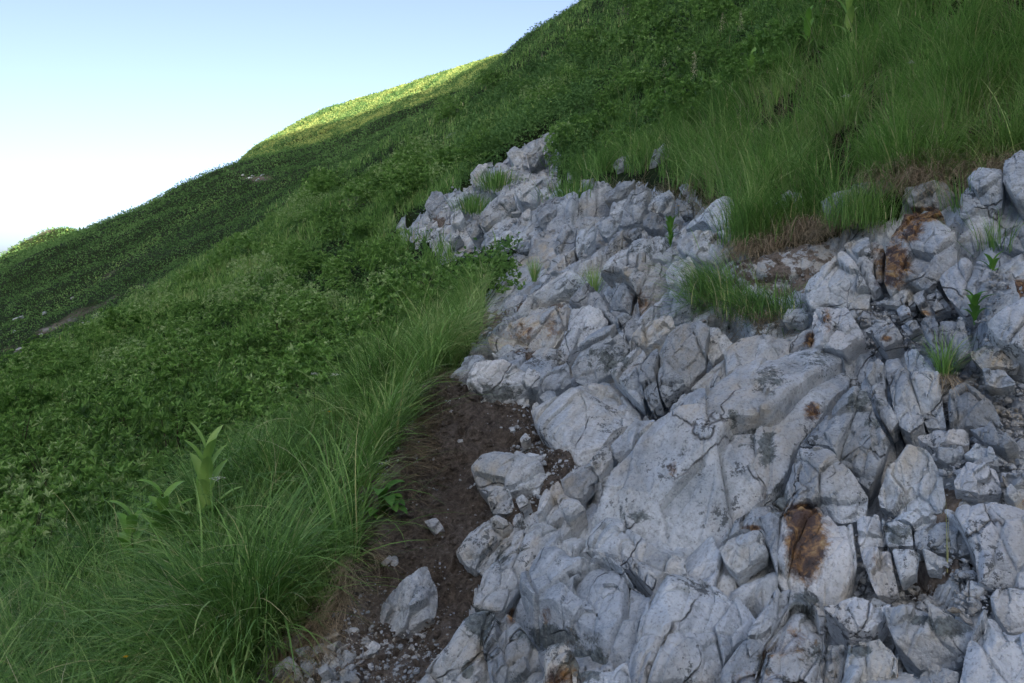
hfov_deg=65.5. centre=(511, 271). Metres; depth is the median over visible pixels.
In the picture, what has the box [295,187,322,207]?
alpine shrub
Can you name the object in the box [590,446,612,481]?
stone
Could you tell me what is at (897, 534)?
boulder
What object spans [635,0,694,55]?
alpine shrub
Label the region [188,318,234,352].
alpine shrub
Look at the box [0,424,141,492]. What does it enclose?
alpine shrub
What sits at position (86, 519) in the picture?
alpine shrub
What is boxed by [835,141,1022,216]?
dry grass
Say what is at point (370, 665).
loose stone
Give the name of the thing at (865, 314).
stone
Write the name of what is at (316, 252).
alpine shrub
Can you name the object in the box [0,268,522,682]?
long grass
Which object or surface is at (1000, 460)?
loose stone
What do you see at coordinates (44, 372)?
alpine shrub
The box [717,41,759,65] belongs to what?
alpine shrub
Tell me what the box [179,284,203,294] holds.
alpine shrub
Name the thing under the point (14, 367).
alpine shrub
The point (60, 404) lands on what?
alpine shrub
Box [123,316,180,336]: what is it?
alpine shrub
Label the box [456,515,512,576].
boulder
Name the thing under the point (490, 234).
loose stone
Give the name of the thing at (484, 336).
loose stone
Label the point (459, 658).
boulder
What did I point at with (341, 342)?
alpine shrub
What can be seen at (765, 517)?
rock slab
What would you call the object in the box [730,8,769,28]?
alpine shrub
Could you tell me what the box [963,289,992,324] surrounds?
leafy plant
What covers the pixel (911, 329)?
stone
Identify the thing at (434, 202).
boulder
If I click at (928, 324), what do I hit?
boulder
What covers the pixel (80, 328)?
alpine shrub
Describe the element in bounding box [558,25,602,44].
alpine shrub
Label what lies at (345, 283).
alpine shrub
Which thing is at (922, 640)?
rock slab
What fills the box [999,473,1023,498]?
loose stone
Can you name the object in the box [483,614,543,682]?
boulder
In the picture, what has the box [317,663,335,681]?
stone
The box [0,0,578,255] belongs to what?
sky
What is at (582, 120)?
alpine shrub
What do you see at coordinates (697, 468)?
rock slab
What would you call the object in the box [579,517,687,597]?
rock slab
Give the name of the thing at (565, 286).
rock slab
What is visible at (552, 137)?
alpine shrub
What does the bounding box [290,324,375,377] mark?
alpine shrub
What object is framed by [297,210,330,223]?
alpine shrub
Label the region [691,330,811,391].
rock slab
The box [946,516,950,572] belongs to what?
grass stalk
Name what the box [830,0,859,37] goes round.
broad leaf plant
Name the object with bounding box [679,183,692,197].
stone
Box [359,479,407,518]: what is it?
leafy plant
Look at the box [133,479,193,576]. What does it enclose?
broad leaf plant
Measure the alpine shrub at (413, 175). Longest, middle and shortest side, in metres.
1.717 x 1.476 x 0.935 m
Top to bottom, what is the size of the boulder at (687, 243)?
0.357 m
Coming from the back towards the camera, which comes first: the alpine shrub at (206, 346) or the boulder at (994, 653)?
the alpine shrub at (206, 346)
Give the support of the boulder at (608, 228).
on the bedrock
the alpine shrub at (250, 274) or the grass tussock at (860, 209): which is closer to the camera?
the grass tussock at (860, 209)
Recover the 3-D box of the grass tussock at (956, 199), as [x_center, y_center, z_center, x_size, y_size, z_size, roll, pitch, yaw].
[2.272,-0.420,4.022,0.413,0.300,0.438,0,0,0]
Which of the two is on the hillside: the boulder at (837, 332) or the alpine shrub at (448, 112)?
the alpine shrub at (448, 112)
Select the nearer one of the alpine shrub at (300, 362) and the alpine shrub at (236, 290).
the alpine shrub at (300, 362)
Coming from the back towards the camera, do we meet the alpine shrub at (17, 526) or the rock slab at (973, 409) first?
the alpine shrub at (17, 526)
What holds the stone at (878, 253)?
on the bedrock
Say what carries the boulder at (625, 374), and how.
on the bedrock
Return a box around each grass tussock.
[443,188,493,216]
[458,163,532,194]
[524,256,547,281]
[528,169,624,202]
[573,261,608,292]
[633,242,775,320]
[678,271,807,334]
[683,179,825,268]
[753,176,855,244]
[801,163,923,236]
[909,327,995,398]
[925,156,995,215]
[938,204,1023,256]
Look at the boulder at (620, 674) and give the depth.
2.16 m
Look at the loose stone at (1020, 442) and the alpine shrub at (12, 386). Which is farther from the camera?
the alpine shrub at (12, 386)
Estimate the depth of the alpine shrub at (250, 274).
16.77 m
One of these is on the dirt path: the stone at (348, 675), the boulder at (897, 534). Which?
the stone at (348, 675)
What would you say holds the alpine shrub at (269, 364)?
on the hillside
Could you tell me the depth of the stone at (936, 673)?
1.97 m
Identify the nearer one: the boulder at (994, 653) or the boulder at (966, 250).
the boulder at (994, 653)
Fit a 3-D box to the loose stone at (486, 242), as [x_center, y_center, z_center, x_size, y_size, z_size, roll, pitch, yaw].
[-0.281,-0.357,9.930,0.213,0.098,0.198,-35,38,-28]
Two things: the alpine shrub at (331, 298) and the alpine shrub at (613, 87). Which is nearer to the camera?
the alpine shrub at (331, 298)
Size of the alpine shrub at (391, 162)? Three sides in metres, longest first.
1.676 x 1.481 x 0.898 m
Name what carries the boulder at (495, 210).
on the bedrock
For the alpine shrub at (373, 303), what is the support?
on the hillside
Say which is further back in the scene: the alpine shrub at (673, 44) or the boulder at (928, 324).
the alpine shrub at (673, 44)
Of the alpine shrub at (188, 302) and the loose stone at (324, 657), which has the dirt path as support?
the loose stone at (324, 657)
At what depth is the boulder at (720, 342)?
3.94 m
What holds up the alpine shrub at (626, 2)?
on the hillside
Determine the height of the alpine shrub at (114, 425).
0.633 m
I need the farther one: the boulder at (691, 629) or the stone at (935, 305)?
the stone at (935, 305)
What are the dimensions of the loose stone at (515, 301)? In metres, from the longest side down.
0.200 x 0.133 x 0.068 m
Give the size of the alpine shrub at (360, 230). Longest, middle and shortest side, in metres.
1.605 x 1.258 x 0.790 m
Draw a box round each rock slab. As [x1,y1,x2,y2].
[473,523,556,620]
[477,536,514,576]
[488,305,570,353]
[516,271,585,318]
[520,545,650,668]
[531,383,641,467]
[537,481,587,542]
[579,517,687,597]
[592,348,849,549]
[632,315,675,355]
[667,392,691,413]
[686,196,738,256]
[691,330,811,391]
[716,588,790,682]
[722,493,786,576]
[728,241,839,296]
[821,181,891,219]
[823,597,890,652]
[860,359,899,442]
[883,604,973,682]
[885,358,925,446]
[904,348,945,433]
[905,180,936,213]
[913,181,954,213]
[914,522,969,562]
[944,502,1023,611]
[948,382,1002,437]
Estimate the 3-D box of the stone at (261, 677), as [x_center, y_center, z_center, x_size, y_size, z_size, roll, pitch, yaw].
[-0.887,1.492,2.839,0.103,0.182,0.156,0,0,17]
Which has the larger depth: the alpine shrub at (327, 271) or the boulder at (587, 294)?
the alpine shrub at (327, 271)
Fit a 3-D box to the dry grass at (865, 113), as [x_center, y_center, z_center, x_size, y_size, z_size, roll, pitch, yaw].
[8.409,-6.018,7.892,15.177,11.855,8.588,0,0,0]
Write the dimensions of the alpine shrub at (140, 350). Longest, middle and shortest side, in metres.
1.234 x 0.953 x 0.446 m
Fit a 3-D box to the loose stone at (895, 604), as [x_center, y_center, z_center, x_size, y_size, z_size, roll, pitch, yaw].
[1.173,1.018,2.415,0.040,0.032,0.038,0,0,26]
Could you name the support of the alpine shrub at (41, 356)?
on the hillside
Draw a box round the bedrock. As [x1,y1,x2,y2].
[396,135,1023,682]
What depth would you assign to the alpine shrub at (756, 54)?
9.26 m
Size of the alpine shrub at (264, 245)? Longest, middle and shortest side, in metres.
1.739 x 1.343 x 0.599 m
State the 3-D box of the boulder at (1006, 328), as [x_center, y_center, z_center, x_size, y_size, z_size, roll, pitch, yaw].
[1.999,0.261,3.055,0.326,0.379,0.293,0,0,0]
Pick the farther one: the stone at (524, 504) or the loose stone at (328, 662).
the stone at (524, 504)
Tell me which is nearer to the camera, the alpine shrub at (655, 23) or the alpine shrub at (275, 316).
the alpine shrub at (275, 316)
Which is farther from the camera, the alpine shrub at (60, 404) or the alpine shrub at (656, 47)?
the alpine shrub at (656, 47)
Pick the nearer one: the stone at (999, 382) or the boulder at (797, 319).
the stone at (999, 382)
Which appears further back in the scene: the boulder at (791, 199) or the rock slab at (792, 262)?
the boulder at (791, 199)
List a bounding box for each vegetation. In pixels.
[0,0,702,362]
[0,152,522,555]
[0,226,80,257]
[238,53,504,161]
[424,37,604,192]
[475,0,820,190]
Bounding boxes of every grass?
[0,0,648,389]
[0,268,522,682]
[66,339,470,680]
[251,533,420,682]
[312,240,507,421]
[539,0,802,189]
[585,0,1023,240]
[600,0,1023,251]
[609,169,724,217]
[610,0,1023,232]
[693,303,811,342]
[712,209,852,263]
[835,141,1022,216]
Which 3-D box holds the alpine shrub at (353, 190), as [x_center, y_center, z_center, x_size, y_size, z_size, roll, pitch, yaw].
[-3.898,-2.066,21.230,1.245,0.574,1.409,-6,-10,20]
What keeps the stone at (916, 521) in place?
on the bedrock
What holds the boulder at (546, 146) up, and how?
on the bedrock
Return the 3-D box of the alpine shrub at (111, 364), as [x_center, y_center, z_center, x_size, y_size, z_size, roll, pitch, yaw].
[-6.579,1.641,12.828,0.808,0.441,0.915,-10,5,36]
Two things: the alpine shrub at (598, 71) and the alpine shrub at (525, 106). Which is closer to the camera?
the alpine shrub at (525, 106)
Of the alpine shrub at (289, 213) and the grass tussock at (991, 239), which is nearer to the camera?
the grass tussock at (991, 239)
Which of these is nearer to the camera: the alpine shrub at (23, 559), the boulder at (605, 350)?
the boulder at (605, 350)
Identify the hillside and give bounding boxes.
[0,0,1023,682]
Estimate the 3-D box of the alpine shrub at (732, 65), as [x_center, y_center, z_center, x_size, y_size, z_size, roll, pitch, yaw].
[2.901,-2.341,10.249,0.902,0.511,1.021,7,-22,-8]
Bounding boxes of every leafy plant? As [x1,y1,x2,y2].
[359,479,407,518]
[664,214,678,245]
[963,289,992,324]
[979,251,1002,270]
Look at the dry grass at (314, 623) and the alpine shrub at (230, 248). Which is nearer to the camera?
the dry grass at (314, 623)
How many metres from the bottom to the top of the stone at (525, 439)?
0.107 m
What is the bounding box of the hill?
[0,228,72,259]
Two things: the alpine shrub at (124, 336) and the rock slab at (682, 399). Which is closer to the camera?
the rock slab at (682, 399)
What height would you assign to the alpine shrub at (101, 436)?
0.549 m
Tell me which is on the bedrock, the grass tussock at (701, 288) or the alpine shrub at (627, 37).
the grass tussock at (701, 288)
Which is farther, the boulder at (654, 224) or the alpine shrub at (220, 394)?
the alpine shrub at (220, 394)
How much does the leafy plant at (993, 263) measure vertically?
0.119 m
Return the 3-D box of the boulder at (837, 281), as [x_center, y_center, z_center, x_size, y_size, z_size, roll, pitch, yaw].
[1.609,0.088,3.914,0.303,0.386,0.351,0,0,31]
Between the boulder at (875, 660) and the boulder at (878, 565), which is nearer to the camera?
the boulder at (875, 660)
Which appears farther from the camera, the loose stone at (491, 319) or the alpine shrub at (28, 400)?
the alpine shrub at (28, 400)
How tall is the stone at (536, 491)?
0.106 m
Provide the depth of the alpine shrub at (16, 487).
6.85 m
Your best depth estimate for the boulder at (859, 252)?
3.96 m
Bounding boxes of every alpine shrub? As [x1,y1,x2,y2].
[0,343,32,367]
[0,350,56,379]
[0,353,100,387]
[0,359,35,388]
[0,377,43,404]
[0,377,110,425]
[0,381,25,420]
[0,405,76,460]
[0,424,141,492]
[0,432,79,471]
[0,443,115,477]
[0,450,64,495]
[0,450,130,545]
[0,463,61,528]
[0,468,143,576]
[0,527,69,590]
[0,535,106,589]
[2,356,30,380]
[2,423,44,451]
[8,483,93,524]
[13,333,64,363]
[22,342,81,366]
[24,342,53,352]
[39,317,112,351]
[43,507,126,538]
[45,424,102,464]
[47,345,96,373]
[48,387,101,421]
[50,409,78,431]
[54,380,161,432]
[56,427,236,520]
[59,377,216,462]
[59,398,149,440]
[60,321,103,340]
[64,351,170,395]
[71,359,130,392]
[71,424,136,461]
[73,311,106,336]
[84,328,131,350]
[88,305,175,343]
[88,367,149,390]
[94,336,145,369]
[103,338,218,399]
[104,333,145,357]
[114,369,149,390]
[123,280,174,304]
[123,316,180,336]
[123,459,178,483]
[124,344,170,368]
[127,289,185,318]
[138,321,214,371]
[138,346,233,421]
[142,328,219,359]
[155,319,216,338]
[161,292,203,318]
[162,307,213,332]
[166,396,259,442]
[169,298,222,317]
[172,266,217,284]
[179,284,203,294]
[187,372,310,457]
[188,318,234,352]
[188,376,278,420]
[190,324,256,371]
[192,338,302,401]
[201,279,258,312]
[202,293,266,324]
[205,231,257,271]
[209,324,299,369]
[218,275,262,312]
[226,250,311,291]
[227,372,276,396]
[229,302,263,330]
[230,256,249,266]
[240,273,263,291]
[241,389,300,422]
[251,235,287,257]
[254,302,308,349]
[255,339,349,421]
[256,275,308,302]
[260,349,304,383]
[261,288,330,329]
[262,282,326,308]
[265,239,298,262]
[266,329,364,398]
[276,303,394,390]
[278,204,322,222]
[278,239,311,264]
[286,250,354,278]
[286,299,356,333]
[287,189,333,204]
[289,281,342,306]
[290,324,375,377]
[293,247,329,263]
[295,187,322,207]
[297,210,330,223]
[298,166,335,193]
[298,167,352,197]
[308,202,361,225]
[309,257,352,290]
[311,221,351,241]
[314,275,365,296]
[315,203,386,244]
[320,289,358,310]
[323,210,352,228]
[324,333,396,357]
[327,239,373,272]
[336,182,388,204]
[344,175,387,199]
[344,293,409,337]
[350,235,394,269]
[352,276,444,339]
[353,170,399,187]
[360,225,419,275]
[363,264,396,300]
[367,161,394,182]
[368,251,461,301]
[370,268,462,302]
[381,149,434,181]
[381,160,432,207]
[382,300,438,341]
[384,161,439,190]
[395,292,444,326]
[399,132,447,161]
[400,257,433,285]
[402,139,427,157]
[424,131,506,182]
[429,155,480,182]
[432,94,467,108]
[433,270,480,302]
[434,101,464,126]
[436,143,458,157]
[437,93,455,105]
[438,250,525,304]
[443,249,522,291]
[453,148,492,167]
[464,125,511,148]
[475,67,508,88]
[500,71,522,83]
[517,98,547,122]
[520,77,563,99]
[523,81,570,103]
[542,83,574,104]
[542,121,583,166]
[554,62,587,77]
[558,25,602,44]
[559,151,604,172]
[562,99,639,146]
[570,68,607,86]
[570,115,596,128]
[577,44,610,59]
[590,21,649,59]
[592,68,636,106]
[601,59,633,85]
[620,0,637,9]
[620,60,676,95]
[624,0,668,18]
[625,9,666,28]
[633,29,695,68]
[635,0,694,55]
[638,86,677,119]
[641,58,720,120]
[654,32,719,72]
[668,19,697,44]
[678,0,698,8]
[687,0,723,12]
[687,40,735,69]
[690,0,763,29]
[710,58,747,98]
[711,27,764,56]
[712,42,787,100]
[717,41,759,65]
[721,6,762,25]
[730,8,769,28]
[739,19,816,55]
[765,14,819,58]
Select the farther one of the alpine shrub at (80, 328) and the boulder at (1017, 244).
the alpine shrub at (80, 328)
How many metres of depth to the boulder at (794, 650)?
2.13 m
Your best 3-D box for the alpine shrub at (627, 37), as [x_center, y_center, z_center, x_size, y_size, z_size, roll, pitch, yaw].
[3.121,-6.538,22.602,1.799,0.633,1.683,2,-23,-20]
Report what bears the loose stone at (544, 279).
on the bedrock
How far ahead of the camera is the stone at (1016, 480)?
2.54 m
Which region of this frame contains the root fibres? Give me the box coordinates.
[356,366,468,541]
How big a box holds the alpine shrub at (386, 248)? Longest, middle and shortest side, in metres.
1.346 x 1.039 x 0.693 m
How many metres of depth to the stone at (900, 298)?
3.64 m
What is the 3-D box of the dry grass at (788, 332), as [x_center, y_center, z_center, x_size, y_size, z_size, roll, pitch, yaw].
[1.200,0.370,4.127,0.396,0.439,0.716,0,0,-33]
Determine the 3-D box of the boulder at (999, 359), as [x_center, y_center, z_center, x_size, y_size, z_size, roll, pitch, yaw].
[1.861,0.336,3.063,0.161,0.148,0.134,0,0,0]
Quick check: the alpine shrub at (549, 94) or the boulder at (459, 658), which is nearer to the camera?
the boulder at (459, 658)
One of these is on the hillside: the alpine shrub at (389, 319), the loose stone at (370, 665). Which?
the alpine shrub at (389, 319)
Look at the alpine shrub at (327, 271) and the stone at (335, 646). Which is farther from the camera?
the alpine shrub at (327, 271)
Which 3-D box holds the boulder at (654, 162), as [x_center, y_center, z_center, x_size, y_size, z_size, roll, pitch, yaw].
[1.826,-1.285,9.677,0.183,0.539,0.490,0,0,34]
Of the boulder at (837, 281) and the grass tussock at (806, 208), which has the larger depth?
the grass tussock at (806, 208)
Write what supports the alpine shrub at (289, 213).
on the hillside
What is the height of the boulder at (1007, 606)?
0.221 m
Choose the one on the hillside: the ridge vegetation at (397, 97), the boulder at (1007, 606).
the ridge vegetation at (397, 97)
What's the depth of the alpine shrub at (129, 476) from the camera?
6.79 m
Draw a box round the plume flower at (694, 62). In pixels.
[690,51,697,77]
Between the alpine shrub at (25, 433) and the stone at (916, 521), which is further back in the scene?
the alpine shrub at (25, 433)
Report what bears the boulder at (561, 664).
on the bedrock
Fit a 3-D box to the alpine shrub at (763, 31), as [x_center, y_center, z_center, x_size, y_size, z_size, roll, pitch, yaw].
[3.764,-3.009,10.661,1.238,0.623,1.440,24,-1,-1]
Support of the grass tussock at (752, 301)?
on the bedrock
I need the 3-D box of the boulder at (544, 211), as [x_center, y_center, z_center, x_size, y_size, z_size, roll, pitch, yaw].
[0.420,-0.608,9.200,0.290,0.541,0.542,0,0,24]
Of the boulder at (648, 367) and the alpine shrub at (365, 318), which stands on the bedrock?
the boulder at (648, 367)
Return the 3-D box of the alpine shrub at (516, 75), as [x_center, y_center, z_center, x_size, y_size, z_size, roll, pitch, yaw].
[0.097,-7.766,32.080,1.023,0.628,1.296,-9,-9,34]
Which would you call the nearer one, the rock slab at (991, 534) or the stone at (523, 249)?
the rock slab at (991, 534)
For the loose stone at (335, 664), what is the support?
on the dirt path
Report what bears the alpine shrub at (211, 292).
on the hillside
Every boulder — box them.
[380,566,437,638]
[419,611,494,682]
[425,190,446,220]
[447,192,473,220]
[450,209,466,231]
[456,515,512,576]
[465,220,484,248]
[467,359,539,409]
[470,163,488,192]
[471,451,547,504]
[477,194,517,232]
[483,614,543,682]
[507,146,527,169]
[515,181,540,211]
[522,209,531,225]
[526,145,543,173]
[534,196,560,230]
[540,363,570,396]
[542,178,555,192]
[543,642,579,682]
[544,133,555,163]
[553,224,576,254]
[559,305,607,372]
[569,283,640,341]
[571,324,629,385]
[576,221,595,259]
[577,663,630,682]
[598,217,619,243]
[598,236,672,278]
[601,262,667,317]
[604,180,635,208]
[604,283,636,315]
[610,347,646,416]
[611,186,651,231]
[613,155,630,173]
[628,574,755,682]
[638,349,664,418]
[643,212,667,236]
[647,190,674,217]
[649,143,668,168]
[654,292,701,325]
[658,321,709,411]
[666,256,699,297]
[676,230,731,276]
[708,327,732,367]
[719,530,768,586]
[754,589,824,682]
[776,190,802,210]
[777,506,856,620]
[783,308,808,329]
[784,446,867,536]
[800,386,890,505]
[804,251,871,322]
[808,307,868,364]
[824,645,843,682]
[844,237,883,305]
[844,639,897,682]
[857,514,883,551]
[860,546,898,603]
[878,444,945,518]
[882,518,913,554]
[884,217,959,306]
[921,317,949,377]
[939,257,993,331]
[940,317,971,368]
[957,227,980,263]
[959,167,1005,221]
[960,610,1023,682]
[970,343,1018,374]
[987,297,1023,383]
[990,586,1023,635]
[994,225,1023,257]
[1000,261,1023,298]
[1003,150,1023,219]
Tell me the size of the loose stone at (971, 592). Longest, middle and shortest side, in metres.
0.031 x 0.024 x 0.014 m
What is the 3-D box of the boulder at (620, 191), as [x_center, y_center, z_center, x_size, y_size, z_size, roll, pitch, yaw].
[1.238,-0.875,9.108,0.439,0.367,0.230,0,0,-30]
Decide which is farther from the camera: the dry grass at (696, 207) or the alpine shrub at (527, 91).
the alpine shrub at (527, 91)
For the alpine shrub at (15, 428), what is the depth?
9.20 m
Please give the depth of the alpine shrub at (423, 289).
7.86 m
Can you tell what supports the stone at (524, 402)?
on the bedrock
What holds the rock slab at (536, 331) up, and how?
on the bedrock
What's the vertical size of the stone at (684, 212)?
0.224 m
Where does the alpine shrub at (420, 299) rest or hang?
on the hillside
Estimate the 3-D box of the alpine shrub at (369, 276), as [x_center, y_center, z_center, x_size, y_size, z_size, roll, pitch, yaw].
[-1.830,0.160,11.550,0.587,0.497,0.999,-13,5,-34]
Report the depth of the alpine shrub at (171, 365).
9.66 m
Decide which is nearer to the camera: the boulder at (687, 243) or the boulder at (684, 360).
the boulder at (684, 360)
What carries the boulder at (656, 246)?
on the bedrock
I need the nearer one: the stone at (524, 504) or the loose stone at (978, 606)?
the loose stone at (978, 606)
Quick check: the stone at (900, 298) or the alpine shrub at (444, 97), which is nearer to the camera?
the stone at (900, 298)
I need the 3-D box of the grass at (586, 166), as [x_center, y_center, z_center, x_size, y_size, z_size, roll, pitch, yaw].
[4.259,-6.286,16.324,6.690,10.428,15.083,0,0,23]
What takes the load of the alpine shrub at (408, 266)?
on the hillside
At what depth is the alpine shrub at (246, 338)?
9.90 m
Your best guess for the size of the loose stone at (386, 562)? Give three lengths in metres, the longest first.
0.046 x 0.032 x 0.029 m
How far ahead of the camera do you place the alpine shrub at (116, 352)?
13.85 m
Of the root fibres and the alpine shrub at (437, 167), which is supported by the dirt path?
the root fibres
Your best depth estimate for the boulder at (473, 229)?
10.45 m
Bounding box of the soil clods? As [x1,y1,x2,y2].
[291,375,562,682]
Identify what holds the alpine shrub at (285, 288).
on the hillside
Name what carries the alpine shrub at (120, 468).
on the hillside
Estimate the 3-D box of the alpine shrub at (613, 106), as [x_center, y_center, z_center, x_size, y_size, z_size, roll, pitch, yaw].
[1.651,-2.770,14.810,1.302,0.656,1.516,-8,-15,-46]
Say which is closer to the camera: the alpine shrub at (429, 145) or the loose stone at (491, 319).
the loose stone at (491, 319)
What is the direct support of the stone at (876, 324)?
on the bedrock
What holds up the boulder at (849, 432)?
on the bedrock
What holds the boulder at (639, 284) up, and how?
on the bedrock
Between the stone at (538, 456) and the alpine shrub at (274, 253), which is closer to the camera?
the stone at (538, 456)
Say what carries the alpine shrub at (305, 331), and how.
on the hillside
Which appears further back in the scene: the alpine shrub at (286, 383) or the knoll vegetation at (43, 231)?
the knoll vegetation at (43, 231)
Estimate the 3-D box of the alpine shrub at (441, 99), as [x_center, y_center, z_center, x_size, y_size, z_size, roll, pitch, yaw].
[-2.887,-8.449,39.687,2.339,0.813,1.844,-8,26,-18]
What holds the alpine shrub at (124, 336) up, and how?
on the hillside
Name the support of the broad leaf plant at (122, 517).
on the hillside
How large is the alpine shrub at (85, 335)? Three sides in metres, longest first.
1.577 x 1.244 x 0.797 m
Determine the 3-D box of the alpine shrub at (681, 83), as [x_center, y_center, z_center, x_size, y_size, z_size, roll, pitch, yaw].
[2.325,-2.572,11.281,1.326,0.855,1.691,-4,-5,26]
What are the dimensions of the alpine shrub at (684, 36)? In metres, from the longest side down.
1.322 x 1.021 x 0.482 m
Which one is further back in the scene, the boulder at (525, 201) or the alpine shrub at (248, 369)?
the boulder at (525, 201)
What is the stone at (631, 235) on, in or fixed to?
on the bedrock
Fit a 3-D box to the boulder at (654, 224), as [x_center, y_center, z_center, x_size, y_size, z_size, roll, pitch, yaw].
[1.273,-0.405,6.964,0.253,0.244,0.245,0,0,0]
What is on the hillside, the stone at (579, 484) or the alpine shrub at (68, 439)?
the alpine shrub at (68, 439)
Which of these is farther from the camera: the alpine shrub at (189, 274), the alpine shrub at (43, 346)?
the alpine shrub at (43, 346)
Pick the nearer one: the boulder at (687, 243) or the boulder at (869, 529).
the boulder at (869, 529)
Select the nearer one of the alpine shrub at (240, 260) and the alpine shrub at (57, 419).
the alpine shrub at (57, 419)
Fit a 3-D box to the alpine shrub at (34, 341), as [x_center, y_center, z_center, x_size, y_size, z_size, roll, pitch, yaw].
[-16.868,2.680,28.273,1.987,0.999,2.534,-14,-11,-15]
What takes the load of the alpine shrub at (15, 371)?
on the hillside
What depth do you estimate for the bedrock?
4.00 m
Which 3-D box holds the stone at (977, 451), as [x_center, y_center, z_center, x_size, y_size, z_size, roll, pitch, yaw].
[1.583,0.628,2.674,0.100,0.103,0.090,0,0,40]
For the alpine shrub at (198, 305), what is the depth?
16.16 m
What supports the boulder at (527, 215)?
on the bedrock
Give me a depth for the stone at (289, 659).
2.65 m
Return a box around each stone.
[252,669,270,682]
[272,656,302,682]
[284,632,307,651]
[295,646,312,658]
[300,660,319,675]
[313,643,323,655]
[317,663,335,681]
[321,631,341,643]
[321,642,330,661]
[322,653,334,665]
[325,641,349,655]
[329,654,341,667]
[339,650,354,667]
[339,669,361,682]
[349,627,358,631]
[362,646,377,658]
[365,641,380,650]
[367,663,373,670]
[381,555,391,565]
[391,556,397,566]
[425,518,444,534]
[445,232,463,249]
[450,355,484,386]
[481,237,493,246]
[482,331,488,338]
[484,232,493,238]
[487,314,495,326]
[487,488,513,517]
[492,344,527,359]
[498,231,513,239]
[504,295,523,308]
[511,209,520,215]
[516,241,528,255]
[516,494,532,515]
[517,398,528,407]
[520,433,530,451]
[525,453,545,459]
[527,178,543,186]
[532,347,564,364]
[533,487,539,496]
[536,387,555,404]
[539,274,550,284]
[550,270,560,275]
[561,463,597,509]
[581,178,594,190]
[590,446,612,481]
[611,420,654,462]
[623,227,641,243]
[676,199,694,222]
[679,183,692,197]
[860,310,876,329]
[865,319,891,339]
[870,324,904,359]
[871,242,885,288]
[880,289,915,311]
[889,511,936,541]
[891,208,945,237]
[892,549,919,589]
[892,602,900,606]
[896,303,912,322]
[901,320,922,341]
[913,289,950,320]
[918,428,968,464]
[920,663,958,682]
[922,549,945,578]
[924,599,930,605]
[931,445,963,476]
[942,395,948,407]
[954,462,1001,504]
[960,570,976,579]
[960,614,973,625]
[964,443,998,473]
[965,379,975,386]
[965,580,983,598]
[968,589,976,597]
[968,597,981,610]
[970,421,1019,464]
[982,368,1015,395]
[996,455,1007,465]
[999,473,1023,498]
[1002,471,1023,489]
[1003,483,1021,508]
[1014,438,1023,455]
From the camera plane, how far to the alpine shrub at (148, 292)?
20.72 m
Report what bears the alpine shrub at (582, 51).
on the hillside
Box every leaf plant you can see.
[107,500,149,583]
[123,478,244,543]
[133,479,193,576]
[183,421,244,530]
[745,48,755,76]
[797,5,817,63]
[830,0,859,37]
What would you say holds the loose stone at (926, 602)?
on the gravel
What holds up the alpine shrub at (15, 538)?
on the hillside
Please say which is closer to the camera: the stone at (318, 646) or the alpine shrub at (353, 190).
the stone at (318, 646)
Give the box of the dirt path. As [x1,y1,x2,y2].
[275,378,574,682]
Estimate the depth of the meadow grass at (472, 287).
6.22 m
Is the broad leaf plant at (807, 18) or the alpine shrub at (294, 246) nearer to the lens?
the broad leaf plant at (807, 18)
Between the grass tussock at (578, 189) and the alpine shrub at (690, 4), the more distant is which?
the alpine shrub at (690, 4)
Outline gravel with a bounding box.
[294,160,1023,682]
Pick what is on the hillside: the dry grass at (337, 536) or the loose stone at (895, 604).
the dry grass at (337, 536)
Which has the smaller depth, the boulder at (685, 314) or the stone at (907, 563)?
the stone at (907, 563)
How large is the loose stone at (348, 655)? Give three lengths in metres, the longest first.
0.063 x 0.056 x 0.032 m
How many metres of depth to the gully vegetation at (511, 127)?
19.35 m
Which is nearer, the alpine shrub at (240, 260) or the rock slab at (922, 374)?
the rock slab at (922, 374)
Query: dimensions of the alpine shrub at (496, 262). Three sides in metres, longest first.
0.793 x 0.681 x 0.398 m
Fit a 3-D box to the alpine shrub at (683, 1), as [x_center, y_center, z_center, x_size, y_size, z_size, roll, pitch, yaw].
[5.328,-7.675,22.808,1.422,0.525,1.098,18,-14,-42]
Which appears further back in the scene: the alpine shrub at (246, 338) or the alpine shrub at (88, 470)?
the alpine shrub at (246, 338)
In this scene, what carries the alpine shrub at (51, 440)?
on the hillside
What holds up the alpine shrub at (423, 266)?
on the hillside
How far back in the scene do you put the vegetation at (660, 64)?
16.30 m
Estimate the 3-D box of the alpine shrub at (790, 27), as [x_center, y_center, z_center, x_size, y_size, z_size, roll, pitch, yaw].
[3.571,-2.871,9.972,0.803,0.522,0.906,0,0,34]
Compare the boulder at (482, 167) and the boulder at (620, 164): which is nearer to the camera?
the boulder at (620, 164)
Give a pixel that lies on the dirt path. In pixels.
(468, 450)
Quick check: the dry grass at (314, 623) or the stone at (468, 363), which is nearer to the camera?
the dry grass at (314, 623)

